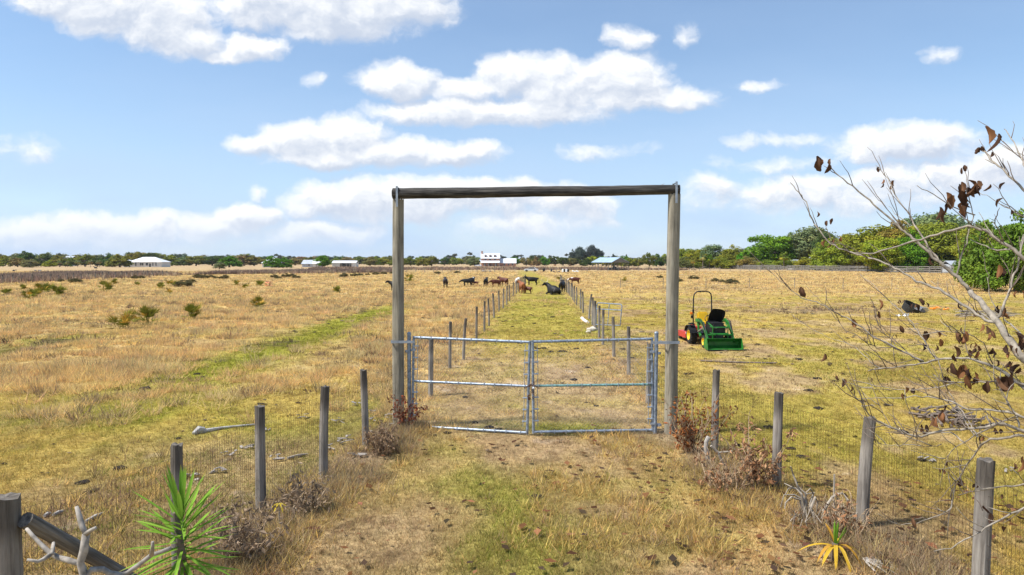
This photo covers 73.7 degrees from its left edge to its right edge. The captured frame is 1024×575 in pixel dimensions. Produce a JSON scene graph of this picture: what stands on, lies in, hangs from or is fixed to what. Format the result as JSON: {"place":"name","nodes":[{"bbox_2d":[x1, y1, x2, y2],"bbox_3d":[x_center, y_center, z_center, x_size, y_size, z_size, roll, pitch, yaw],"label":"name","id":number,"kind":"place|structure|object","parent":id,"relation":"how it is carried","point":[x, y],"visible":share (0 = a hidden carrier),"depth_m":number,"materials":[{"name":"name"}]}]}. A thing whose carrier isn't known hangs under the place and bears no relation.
{"place":"outdoors","nodes":[
{"label":"outdoors","id":0,"kind":"place"},
{"bbox_2d":[123,257,169,266],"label":"white house","id":1,"kind":"structure","parent":0,"point":[149,262],"depth_m":419.31,"materials":[{"name":"white paint"}]},
{"bbox_2d":[481,251,515,265],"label":"house","id":2,"kind":"structure","parent":0,"point":[491,259],"depth_m":471.18,"materials":[{"name":"white brick"}]},
{"bbox_2d":[1,286,1021,573],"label":"soil clods","id":3,"kind":"object","parent":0,"point":[611,338],"visible":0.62,"depth_m":26.08,"materials":[{"name":"brown soil"}]},
{"bbox_2d":[0,262,1023,574],"bbox_3d":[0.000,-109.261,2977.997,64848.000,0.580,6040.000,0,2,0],"label":"ground","id":4,"kind":"structure","parent":0,"point":[764,370],"depth_m":15.20,"materials":[{"name":"beige plant"}]},
{"bbox_2d":[17,251,38,259],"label":"oak tree","id":5,"kind":"object","parent":4,"relation":"on","point":[27,256],"visible":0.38,"depth_m":451.96,"materials":[{"name":"green plant"}]},
{"bbox_2d":[18,259,38,266],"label":"oak tree","id":6,"kind":"object","parent":4,"relation":"on","point":[31,263],"visible":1,"depth_m":389.13,"materials":[{"name":"green plant"}]},
{"bbox_2d":[33,254,58,266],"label":"oak tree","id":7,"kind":"object","parent":4,"relation":"on","point":[41,260],"visible":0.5,"depth_m":451.84,"materials":[{"name":"green plant"}]},
{"bbox_2d":[51,283,67,294],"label":"saw palmetto","id":8,"kind":"object","parent":4,"relation":"on","point":[59,290],"visible":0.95,"depth_m":65.51,"materials":[{"name":"green plant"}]},
{"bbox_2d":[61,257,78,266],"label":"oak tree","id":9,"kind":"object","parent":4,"relation":"on","point":[71,260],"visible":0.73,"depth_m":450.96,"materials":[{"name":"green plant"}]},
{"bbox_2d":[0,270,166,280],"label":"wire fence","id":10,"kind":"object","parent":4,"relation":"on","point":[80,275],"visible":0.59,"depth_m":125.00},
{"bbox_2d":[73,254,95,266],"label":"oak tree","id":11,"kind":"object","parent":4,"relation":"on","point":[84,258],"visible":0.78,"depth_m":451.46,"materials":[{"name":"green plant"}]},
{"bbox_2d":[25,506,171,574],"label":"bare shrub","id":12,"kind":"object","parent":4,"relation":"on","point":[79,562],"visible":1,"depth_m":3.61,"materials":[{"name":"grey wood"}]},
{"bbox_2d":[98,280,113,290],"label":"saw palmetto","id":13,"kind":"object","parent":4,"relation":"on","point":[106,284],"visible":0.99,"depth_m":75.91,"materials":[{"name":"green plant"}]},
{"bbox_2d":[104,254,133,266],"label":"oak tree","id":14,"kind":"object","parent":4,"relation":"on","point":[117,259],"visible":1,"depth_m":401.94,"materials":[{"name":"green plant"}]},
{"bbox_2d":[106,307,140,327],"bbox_3d":[-19.097,1.445,33.508,1.783,1.146,1.385,-1,3,-30],"label":"saw palmetto","id":15,"kind":"object","parent":4,"relation":"on","point":[125,319],"visible":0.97,"depth_m":33.53,"materials":[{"name":"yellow plant"}]},
{"bbox_2d":[131,304,160,322],"bbox_3d":[-19.114,1.330,35.596,1.687,1.170,1.366,-2,3,-37],"label":"saw palmetto","id":16,"kind":"object","parent":4,"relation":"on","point":[146,312],"visible":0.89,"depth_m":35.60,"materials":[{"name":"green plant"}]},
{"bbox_2d":[161,255,181,265],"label":"oak tree","id":17,"kind":"object","parent":4,"relation":"on","point":[172,259],"visible":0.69,"depth_m":537.19,"materials":[{"name":"green plant"}]},
{"bbox_2d":[117,463,242,574],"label":"spiky yucca","id":18,"kind":"object","parent":4,"relation":"on","point":[181,565],"visible":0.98,"depth_m":5.43,"materials":[{"name":"green plant"}]},
{"bbox_2d":[182,301,203,318],"bbox_3d":[-18.077,1.259,38.823,1.620,1.123,1.312,1,2,16],"label":"saw palmetto","id":19,"kind":"object","parent":4,"relation":"on","point":[192,308],"visible":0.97,"depth_m":38.66,"materials":[{"name":"green plant"}]},
{"bbox_2d":[183,255,205,265],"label":"oak tree","id":20,"kind":"object","parent":4,"relation":"on","point":[192,260],"visible":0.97,"depth_m":536.92,"materials":[{"name":"green plant"}]},
{"bbox_2d":[0,364,395,574],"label":"wire fence","id":21,"kind":"object","parent":4,"relation":"on","point":[14,521],"visible":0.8,"depth_m":7.07,"materials":[{"name":"grey metal"}]},
{"bbox_2d":[201,256,220,265],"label":"oak tree","id":22,"kind":"object","parent":4,"relation":"on","point":[212,260],"visible":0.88,"depth_m":538.00,"materials":[{"name":"green plant"}]},
{"bbox_2d":[192,424,254,434],"bbox_3d":[-5.694,2.737,13.456,1.178,0.173,0.172,-2,3,-40],"label":"palm log","id":23,"kind":"object","parent":4,"relation":"on","point":[200,429],"visible":0.93,"depth_m":13.28,"materials":[{"name":"grey wood"}]},
{"bbox_2d":[218,255,242,266],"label":"oak tree","id":24,"kind":"object","parent":4,"relation":"on","point":[228,260],"visible":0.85,"depth_m":389.87,"materials":[{"name":"green plant"}]},
{"bbox_2d":[186,491,294,563],"bbox_3d":[-2.935,2.655,7.388,1.117,0.781,1.086,-1,2,-21],"label":"dead shrub","id":25,"kind":"object","parent":4,"relation":"on","point":[240,539],"visible":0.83,"depth_m":7.44,"materials":[{"name":"brown plant"}]},
{"bbox_2d":[235,254,257,265],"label":"oak tree","id":26,"kind":"object","parent":4,"relation":"on","point":[241,258],"visible":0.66,"depth_m":535.79,"materials":[{"name":"green plant"}]},
{"bbox_2d":[0,291,495,411],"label":"dead growth","id":27,"kind":"object","parent":4,"relation":"on","point":[278,310],"visible":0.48,"depth_m":27.46,"materials":[{"name":"brown plant"}]},
{"bbox_2d":[244,256,265,265],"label":"oak tree","id":28,"kind":"object","parent":4,"relation":"on","point":[256,260],"visible":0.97,"depth_m":537.08,"materials":[{"name":"green plant"}]},
{"bbox_2d":[0,296,510,422],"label":"pasture tussocks","id":29,"kind":"object","parent":4,"relation":"on","point":[107,378],"visible":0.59,"depth_m":24.09,"materials":[{"name":"beige plant"}]},
{"bbox_2d":[248,295,264,306],"bbox_3d":[-18.319,0.978,49.052,1.327,1.098,1.709,-1,2,-14],"label":"saw palmetto","id":30,"kind":"object","parent":4,"relation":"on","point":[258,298],"visible":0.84,"depth_m":48.77,"materials":[{"name":"green plant"}]},
{"bbox_2d":[1,273,514,350],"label":"old tussocks","id":31,"kind":"object","parent":4,"relation":"on","point":[4,339],"visible":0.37,"depth_m":29.26,"materials":[{"name":"brown plant"}]},
{"bbox_2d":[263,256,278,267],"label":"oak tree","id":32,"kind":"object","parent":4,"relation":"on","point":[270,262],"visible":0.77,"depth_m":368.22,"materials":[{"name":"green plant"}]},
{"bbox_2d":[273,257,293,267],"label":"oak tree","id":33,"kind":"object","parent":4,"relation":"on","point":[282,263],"visible":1,"depth_m":368.29,"materials":[{"name":"green plant"}]},
{"bbox_2d":[137,415,450,574],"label":"dry grass","id":34,"kind":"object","parent":4,"relation":"on","point":[347,475],"visible":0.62,"depth_m":9.27,"materials":[{"name":"beige plant"}]},
{"bbox_2d":[259,462,335,515],"bbox_3d":[-2.806,2.708,8.992,0.948,0.692,0.794,0,2,0],"label":"dead shrub","id":35,"kind":"object","parent":4,"relation":"on","point":[297,492],"visible":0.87,"depth_m":8.93,"materials":[{"name":"brown plant"}]},
{"bbox_2d":[313,255,330,265],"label":"oak tree","id":36,"kind":"object","parent":4,"relation":"on","point":[325,261],"visible":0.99,"depth_m":378.93,"materials":[{"name":"green plant"}]},
{"bbox_2d":[0,252,664,264],"bbox_3d":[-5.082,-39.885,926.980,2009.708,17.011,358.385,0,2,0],"label":"distant wood","id":37,"kind":"object","parent":4,"relation":"on","point":[412,257],"visible":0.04,"depth_m":816.03,"materials":[{"name":"green plant"}]},
{"bbox_2d":[332,261,358,266],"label":"white carport","id":38,"kind":"object","parent":4,"relation":"on","point":[345,263],"visible":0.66,"depth_m":387.60,"materials":[{"name":"metal"}]},
{"bbox_2d":[0,266,695,283],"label":"tall weeds","id":39,"kind":"object","parent":4,"relation":"on","point":[7,277],"visible":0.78,"depth_m":179.15,"materials":[{"name":"brown plant"}]},
{"bbox_2d":[363,257,377,265],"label":"oak tree","id":40,"kind":"object","parent":4,"relation":"on","point":[366,261],"visible":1,"depth_m":503.25,"materials":[{"name":"green plant"}]},
{"bbox_2d":[359,418,399,456],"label":"dead shrub","id":41,"kind":"object","parent":4,"relation":"on","point":[384,439],"visible":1,"depth_m":11.60,"materials":[{"name":"brown plant"}]},
{"bbox_2d":[387,394,427,426],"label":"dead shrub","id":42,"kind":"object","parent":4,"relation":"on","point":[400,414],"visible":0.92,"depth_m":13.36,"materials":[{"name":"brown plant"}]},
{"bbox_2d":[404,275,525,408],"bbox_3d":[-0.157,0.485,57.041,0.474,1.660,86.268,0,2,3],"label":"wire fence","id":43,"kind":"object","parent":4,"relation":"on","point":[486,309],"visible":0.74,"depth_m":22.86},
{"bbox_2d":[466,256,480,265],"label":"oak tree","id":44,"kind":"object","parent":4,"relation":"on","point":[474,262],"visible":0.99,"depth_m":494.62,"materials":[{"name":"green plant"}]},
{"bbox_2d":[0,270,1022,305],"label":"distant straw","id":45,"kind":"object","parent":4,"relation":"on","point":[227,286],"visible":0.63,"depth_m":90.06,"materials":[{"name":"beige plant"}]},
{"bbox_2d":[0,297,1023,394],"bbox_3d":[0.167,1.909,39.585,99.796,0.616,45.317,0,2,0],"label":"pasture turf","id":46,"kind":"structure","parent":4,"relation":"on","point":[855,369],"depth_m":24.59,"materials":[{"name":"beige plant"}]},
{"bbox_2d":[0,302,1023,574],"bbox_3d":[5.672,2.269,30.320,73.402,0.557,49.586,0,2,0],"label":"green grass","id":47,"kind":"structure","parent":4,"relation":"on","point":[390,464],"depth_m":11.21,"materials":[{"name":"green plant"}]},
{"bbox_2d":[392,181,680,434],"bbox_3d":[0.392,0.478,13.249,5.606,4.942,0.302,0,2,6],"label":"timber gateway","id":48,"kind":"object","parent":4,"relation":"on","point":[400,195],"visible":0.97,"depth_m":13.02,"materials":[{"name":"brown wood"}]},
{"bbox_2d":[391,332,414,419],"bbox_3d":[-2.156,1.891,13.609,0.470,2.016,0.224,0,2,0],"label":"steel gate post","id":49,"kind":"object","parent":48,"relation":"attached to","point":[408,341],"visible":0.88,"depth_m":13.59,"materials":[{"name":"grey metal"}]},
{"bbox_2d":[405,336,530,433],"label":"chain link gate","id":50,"kind":"structure","parent":49,"relation":"attached to","point":[413,349],"depth_m":13.25,"materials":[{"name":"metal"}]},
{"bbox_2d":[651,331,679,433],"bbox_3d":[2.892,1.831,13.007,0.540,1.995,0.224,0,2,0],"label":"steel gate post","id":51,"kind":"object","parent":48,"relation":"attached to","point":[655,342],"visible":0.92,"depth_m":12.99,"materials":[{"name":"grey metal"}]},
{"bbox_2d":[531,337,661,433],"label":"chain link gate","id":52,"kind":"structure","parent":51,"relation":"attached to","point":[581,384],"depth_m":12.97,"materials":[{"name":"metal"}]},
{"bbox_2d":[541,279,561,294],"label":"cow","id":53,"kind":"object","parent":4,"relation":"on","point":[552,289],"visible":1,"depth_m":67.64},
{"bbox_2d":[573,246,586,264],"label":"casuarina tree","id":54,"kind":"object","parent":4,"relation":"on","point":[580,252],"visible":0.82,"depth_m":596.00,"materials":[{"name":"green plant"}]},
{"bbox_2d":[584,244,597,259],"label":"casuarina tree","id":55,"kind":"object","parent":4,"relation":"on","point":[590,251],"visible":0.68,"depth_m":595.97,"materials":[{"name":"green plant"}]},
{"bbox_2d":[592,257,627,269],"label":"pole barn","id":56,"kind":"structure","parent":4,"relation":"on","point":[610,259],"depth_m":265.02,"materials":[{"name":"white metal"}]},
{"bbox_2d":[560,275,663,425],"bbox_3d":[5.205,0.508,56.684,0.492,1.640,86.962,0,2,3],"label":"wire fence","id":57,"kind":"object","parent":4,"relation":"on","point":[568,287],"visible":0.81,"depth_m":23.77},
{"bbox_2d":[595,302,621,325],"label":"pipe gate","id":58,"kind":"structure","parent":57,"relation":"attached to","point":[608,313],"depth_m":29.94,"materials":[{"name":"metal"}]},
{"bbox_2d":[516,266,769,270],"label":"wire fence","id":59,"kind":"object","parent":4,"relation":"on","point":[597,267],"visible":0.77,"depth_m":238.08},
{"bbox_2d":[272,423,1023,574],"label":"leaf litter","id":60,"kind":"object","parent":4,"relation":"on","point":[672,557],"visible":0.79,"depth_m":8.32,"materials":[{"name":"brown plant"}]},
{"bbox_2d":[641,252,656,266],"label":"oak tree","id":61,"kind":"object","parent":4,"relation":"on","point":[647,261],"visible":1,"depth_m":455.57,"materials":[{"name":"green plant"}]},
{"bbox_2d":[650,254,665,265],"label":"oak tree","id":62,"kind":"object","parent":4,"relation":"on","point":[659,261],"visible":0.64,"depth_m":470.29,"materials":[{"name":"green plant"}]},
{"bbox_2d":[679,256,692,268],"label":"understory bush","id":63,"kind":"object","parent":4,"relation":"on","point":[685,264],"visible":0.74,"depth_m":311.90,"materials":[{"name":"green plant"}]},
{"bbox_2d":[683,249,707,262],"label":"oak tree","id":64,"kind":"object","parent":4,"relation":"on","point":[696,254],"visible":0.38,"depth_m":340.04,"materials":[{"name":"green plant"}]},
{"bbox_2d":[662,390,738,454],"bbox_3d":[3.232,2.319,11.792,1.162,1.121,1.260,1,2,30],"label":"dead shrub","id":65,"kind":"object","parent":4,"relation":"on","point":[689,439],"visible":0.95,"depth_m":11.64,"materials":[{"name":"brown plant"}]},
{"bbox_2d":[691,259,714,268],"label":"understory bush","id":66,"kind":"object","parent":4,"relation":"on","point":[699,264],"visible":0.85,"depth_m":309.06,"materials":[{"name":"green plant"}]},
{"bbox_2d":[695,244,723,267],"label":"oak tree","id":67,"kind":"object","parent":4,"relation":"on","point":[713,248],"visible":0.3,"depth_m":339.10,"materials":[{"name":"green plant"}]},
{"bbox_2d":[678,291,744,350],"bbox_3d":[7.800,1.214,27.315,1.440,2.122,4.390,0,2,-3],"label":"compact tractor","id":68,"kind":"object","parent":4,"relation":"on","point":[712,334],"visible":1,"depth_m":26.25,"materials":[{"name":"green paint"}]},
{"bbox_2d":[704,436,731,465],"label":"cut branch","id":69,"kind":"object","parent":4,"relation":"on","point":[707,439],"visible":0.5,"depth_m":10.97,"materials":[{"name":"grey wood"}]},
{"bbox_2d":[707,256,732,268],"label":"understory bush","id":70,"kind":"object","parent":4,"relation":"on","point":[716,261],"visible":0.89,"depth_m":304.01,"materials":[{"name":"green plant"}]},
{"bbox_2d":[694,443,754,496],"bbox_3d":[3.040,2.619,9.857,0.859,0.728,1.186,0,2,0],"label":"dead shrub","id":71,"kind":"object","parent":4,"relation":"on","point":[717,478],"visible":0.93,"depth_m":9.82,"materials":[{"name":"brown plant"}]},
{"bbox_2d":[715,244,742,267],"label":"oak tree","id":72,"kind":"object","parent":4,"relation":"on","point":[728,254],"visible":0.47,"depth_m":321.27,"materials":[{"name":"green plant"}]},
{"bbox_2d":[700,360,776,363],"bbox_3d":[7.344,2.418,22.144,2.376,0.066,0.119,1,2,14],"label":"fence rail","id":73,"kind":"object","parent":4,"relation":"on","point":[736,361],"visible":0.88,"depth_m":22.13,"materials":[{"name":"grey wood"}]},
{"bbox_2d":[734,256,761,266],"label":"understory bush","id":74,"kind":"object","parent":4,"relation":"on","point":[746,261],"visible":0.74,"depth_m":294.05,"materials":[{"name":"green plant"}]},
{"bbox_2d":[710,410,796,490],"bbox_3d":[3.425,2.397,9.915,0.968,1.155,1.090,-1,3,-30],"label":"dead shrub","id":75,"kind":"object","parent":4,"relation":"on","point":[750,463],"visible":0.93,"depth_m":9.86,"materials":[{"name":"brown plant"}]},
{"bbox_2d":[608,285,912,318],"bbox_3d":[21.356,0.700,63.738,25.682,0.588,52.014,0,2,5],"label":"brown growth","id":76,"kind":"object","parent":4,"relation":"on","point":[804,311],"visible":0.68,"depth_m":46.68,"materials":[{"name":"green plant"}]},
{"bbox_2d":[740,234,798,268],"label":"oak tree","id":77,"kind":"object","parent":4,"relation":"on","point":[764,248],"visible":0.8,"depth_m":300.99,"materials":[{"name":"green plant"}]},
{"bbox_2d":[771,258,796,269],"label":"understory bush","id":78,"kind":"object","parent":4,"relation":"on","point":[788,261],"visible":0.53,"depth_m":278.80,"materials":[{"name":"green plant"}]},
{"bbox_2d":[792,257,811,268],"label":"understory bush","id":79,"kind":"object","parent":4,"relation":"on","point":[803,261],"visible":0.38,"depth_m":269.76,"materials":[{"name":"green plant"}]},
{"bbox_2d":[774,225,838,266],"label":"oak tree","id":80,"kind":"object","parent":4,"relation":"on","point":[802,240],"visible":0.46,"depth_m":297.86,"materials":[{"name":"green plant"}]},
{"bbox_2d":[620,278,992,290],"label":"wire fence","id":81,"kind":"object","parent":4,"relation":"on","point":[749,282],"visible":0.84,"depth_m":85.05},
{"bbox_2d":[626,428,1000,574],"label":"verge weeds","id":82,"kind":"object","parent":4,"relation":"on","point":[915,561],"visible":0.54,"depth_m":7.78,"materials":[{"name":"beige plant"}]},
{"bbox_2d":[681,264,954,272],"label":"board fence","id":83,"kind":"object","parent":4,"relation":"on","point":[758,267],"visible":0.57,"depth_m":230.99,"materials":[{"name":"grey wood"}]},
{"bbox_2d":[780,466,856,531],"bbox_3d":[3.934,2.842,8.587,1.117,1.160,0.646,0,2,0],"label":"dead vine","id":84,"kind":"object","parent":4,"relation":"on","point":[804,501],"visible":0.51,"depth_m":8.62,"materials":[{"name":"grey plant"}]},
{"bbox_2d":[810,231,837,254],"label":"oak tree","id":85,"kind":"object","parent":4,"relation":"on","point":[819,238],"visible":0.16,"depth_m":289.08,"materials":[{"name":"green plant"}]},
{"bbox_2d":[797,520,861,572],"bbox_3d":[3.534,2.804,7.399,0.767,0.524,0.527,0,2,0],"label":"dying agave","id":86,"kind":"object","parent":4,"relation":"on","point":[834,546],"visible":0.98,"depth_m":7.40,"materials":[{"name":"yellow plant"}]},
{"bbox_2d":[809,237,853,269],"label":"oak tree","id":87,"kind":"object","parent":4,"relation":"on","point":[833,255],"visible":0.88,"depth_m":247.90,"materials":[{"name":"green plant"}]},
{"bbox_2d":[816,489,879,538],"bbox_3d":[3.909,2.684,8.200,0.686,0.652,0.783,0,2,0],"label":"dead shrub","id":88,"kind":"object","parent":4,"relation":"on","point":[841,519],"visible":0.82,"depth_m":8.07,"materials":[{"name":"brown plant"}]},
{"bbox_2d":[673,369,1023,574],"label":"wire fence","id":89,"kind":"object","parent":4,"relation":"on","point":[982,541],"visible":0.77,"depth_m":8.39,"materials":[{"name":"grey metal"}]},
{"bbox_2d":[837,224,895,261],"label":"oak tree","id":90,"kind":"object","parent":4,"relation":"on","point":[857,240],"visible":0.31,"depth_m":237.10,"materials":[{"name":"green plant"}]},
{"bbox_2d":[863,556,895,573],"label":"bleached stalks","id":91,"kind":"object","parent":4,"relation":"on","point":[867,560],"visible":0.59,"depth_m":7.26,"materials":[{"name":"white plant"}]},
{"bbox_2d":[854,237,905,270],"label":"oak tree","id":92,"kind":"object","parent":4,"relation":"on","point":[891,256],"visible":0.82,"depth_m":211.32,"materials":[{"name":"green plant"}]},
{"bbox_2d":[749,120,1023,551],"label":"bare tree","id":93,"kind":"object","parent":4,"relation":"on","point":[1006,382],"visible":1,"depth_m":5.13,"materials":[{"name":"grey plant"}]},
{"bbox_2d":[865,219,913,270],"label":"oak tree","id":94,"kind":"object","parent":4,"relation":"on","point":[890,233],"visible":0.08,"depth_m":229.86,"materials":[{"name":"green plant"}]},
{"bbox_2d":[888,229,930,271],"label":"oak tree","id":95,"kind":"object","parent":4,"relation":"on","point":[916,256],"visible":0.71,"depth_m":210.45,"materials":[{"name":"green plant"}]},
{"bbox_2d":[887,223,931,248],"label":"oak tree","id":96,"kind":"object","parent":4,"relation":"on","point":[913,228],"visible":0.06,"depth_m":220.66,"materials":[{"name":"green plant"}]},
{"bbox_2d":[902,300,928,312],"bbox_3d":[26.446,1.374,44.459,2.106,1.110,1.349,-1,2,-20],"label":"water trough","id":97,"kind":"object","parent":4,"relation":"on","point":[906,307],"visible":0.76,"depth_m":44.30,"materials":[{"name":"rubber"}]},
{"bbox_2d":[890,212,975,229],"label":"spreading tree","id":98,"kind":"object","parent":4,"relation":"on","point":[922,219],"visible":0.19,"depth_m":298.79,"materials":[{"name":"green plant"}]},
{"bbox_2d":[914,220,967,264],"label":"oak tree","id":99,"kind":"object","parent":4,"relation":"on","point":[938,244],"visible":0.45,"depth_m":209.06,"materials":[{"name":"green plant"}]},
{"bbox_2d":[908,405,993,426],"bbox_3d":[9.093,2.667,14.124,1.226,0.253,1.400,0,2,0],"label":"brush heap","id":100,"kind":"object","parent":4,"relation":"on","point":[956,419],"visible":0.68,"depth_m":14.08,"materials":[{"name":"grey plant"}]},
{"bbox_2d":[948,222,1004,260],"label":"oak tree","id":101,"kind":"object","parent":4,"relation":"on","point":[954,247],"visible":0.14,"depth_m":174.85,"materials":[{"name":"green plant"}]},
{"bbox_2d":[952,218,1008,290],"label":"bright tree","id":102,"kind":"object","parent":4,"relation":"on","point":[971,261],"visible":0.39,"depth_m":77.42,"materials":[{"name":"green plant"}]},
{"bbox_2d":[954,309,1019,316],"bbox_3d":[28.321,1.548,40.706,3.908,0.462,1.479,0,2,0],"label":"brush heap","id":103,"kind":"object","parent":4,"relation":"on","point":[970,314],"visible":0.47,"depth_m":40.70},
{"bbox_2d":[972,207,1023,291],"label":"bright tree","id":104,"kind":"object","parent":4,"relation":"on","point":[1014,232],"visible":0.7,"depth_m":73.30,"materials":[{"name":"green plant"}]},
{"bbox_2d":[1007,247,1023,288],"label":"bright tree","id":105,"kind":"object","parent":4,"relation":"on","point":[1021,263],"visible":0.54,"depth_m":70.99,"materials":[{"name":"green plant"}]},
{"bbox_2d":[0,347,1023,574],"bbox_3d":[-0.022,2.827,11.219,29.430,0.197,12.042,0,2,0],"label":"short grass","id":106,"kind":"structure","parent":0,"point":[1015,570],"depth_m":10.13,"materials":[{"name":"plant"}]},
{"bbox_2d":[0,0,1023,261],"label":"sky","id":107,"kind":"structure","parent":0,"point":[260,128],"materials":[{"name":"blue"}]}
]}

